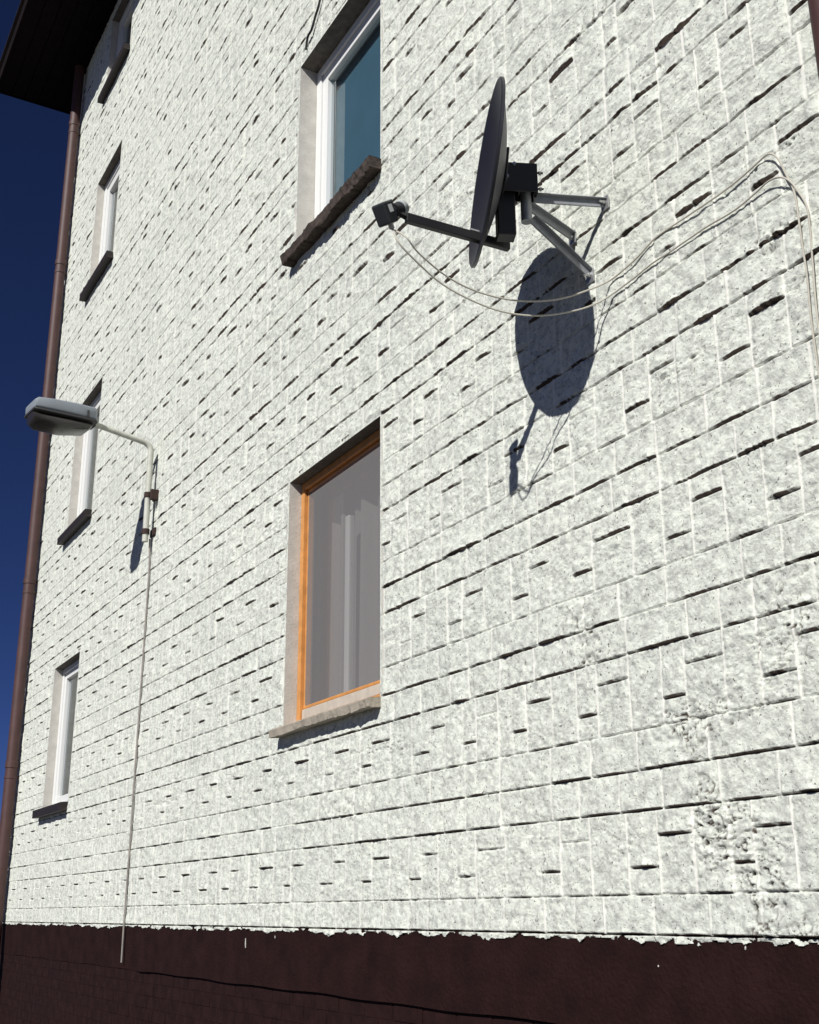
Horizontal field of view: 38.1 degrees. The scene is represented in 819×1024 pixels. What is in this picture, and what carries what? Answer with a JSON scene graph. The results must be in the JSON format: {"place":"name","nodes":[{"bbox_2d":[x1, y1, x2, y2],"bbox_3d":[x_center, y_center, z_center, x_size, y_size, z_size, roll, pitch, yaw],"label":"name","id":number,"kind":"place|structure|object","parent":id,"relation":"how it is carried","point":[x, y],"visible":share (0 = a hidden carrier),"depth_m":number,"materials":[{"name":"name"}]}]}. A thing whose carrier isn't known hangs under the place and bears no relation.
{"place":"outdoors","nodes":[
{"label":"outdoors","id":0,"kind":"place"},
{"bbox_2d":[0,0,69,816],"label":"sky","id":1,"kind":"structure","parent":0,"point":[33,137],"materials":[{"name":"blue"}]},
{"label":"ground","id":2,"kind":"structure","parent":0,"visible":0},
{"bbox_2d":[0,0,818,1023],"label":"apartment building","id":3,"kind":"structure","parent":2,"relation":"on","point":[480,680],"depth_m":5.43,"materials":[{"name":"white paint"}]},
{"bbox_2d":[0,65,84,945],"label":"drainpipe","id":4,"kind":"object","parent":3,"relation":"attached to","point":[14,737],"visible":0.84,"depth_m":13.01,"materials":[{"name":"brown metal"}]},
{"bbox_2d":[32,648,80,818],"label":"window","id":5,"kind":"structure","parent":3,"relation":"in","point":[64,701],"depth_m":11.29,"materials":[{"name":"white paint"}]},
{"bbox_2d":[57,376,102,544],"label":"window","id":6,"kind":"structure","parent":3,"relation":"in","point":[85,458],"depth_m":12.10,"materials":[{"name":"white paint"}]},
{"bbox_2d":[24,397,158,542],"bbox_3d":[-2.426,-0.310,9.090,1.060,0.973,0.260,13,-23,-34],"label":"street lamp","id":7,"kind":"object","parent":3,"relation":"attached to","point":[57,417],"visible":1,"depth_m":9.02,"materials":[{"name":"grey metal"}]},
{"bbox_2d":[79,140,122,301],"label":"window","id":8,"kind":"structure","parent":3,"relation":"in","point":[102,251],"depth_m":13.00,"materials":[{"name":"white paint"}]},
{"bbox_2d":[97,0,133,103],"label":"window","id":9,"kind":"structure","parent":3,"relation":"in","point":[120,44],"depth_m":13.74,"materials":[{"name":"white paint"}]},
{"bbox_2d":[121,539,150,962],"bbox_3d":[-2.012,1.682,8.759,0.026,3.081,0.092,5,-19,-16],"label":"conduit","id":10,"kind":"object","parent":3,"relation":"attached to","point":[127,876],"visible":1,"depth_m":8.71,"materials":[{"name":"grey plastic"}]},
{"bbox_2d":[305,0,320,49],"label":"hanging cable","id":11,"kind":"object","parent":3,"relation":"hanging from","point":[313,23],"visible":1,"depth_m":7.70,"materials":[{"name":"black plastic"}]},
{"bbox_2d":[269,413,384,737],"bbox_3d":[-0.379,0.368,6.254,0.237,1.513,1.190,10,-21,-28],"label":"window","id":12,"kind":"structure","parent":3,"relation":"in","point":[332,657],"depth_m":6.38,"materials":[{"name":"orange wood"}]},
{"bbox_2d":[280,0,383,267],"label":"window","id":13,"kind":"structure","parent":3,"relation":"in","point":[339,152],"depth_m":7.52,"materials":[{"name":"white paint"}]},
{"bbox_2d":[372,76,608,284],"bbox_3d":[0.335,-1.244,4.456,0.559,0.661,0.841,-15,-23,37],"label":"satellite dish","id":14,"kind":"object","parent":3,"relation":"attached to","point":[503,186],"visible":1,"depth_m":4.44,"materials":[{"name":"paint"}]},
{"bbox_2d":[391,153,818,377],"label":"coaxial cable","id":15,"kind":"object","parent":14,"relation":"hanging from","point":[698,208],"visible":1,"depth_m":4.00,"materials":[{"name":"white plastic"}]},
{"bbox_2d":[392,176,818,334],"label":"coaxial cable","id":16,"kind":"object","parent":14,"relation":"hanging from","point":[683,242],"visible":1,"depth_m":4.11,"materials":[{"name":"white plastic"}]},
{"bbox_2d":[808,0,818,77],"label":"drainpipe","id":17,"kind":"object","parent":3,"relation":"attached to","point":[813,5],"depth_m":3.50,"materials":[{"name":"brown paint"}]}
]}

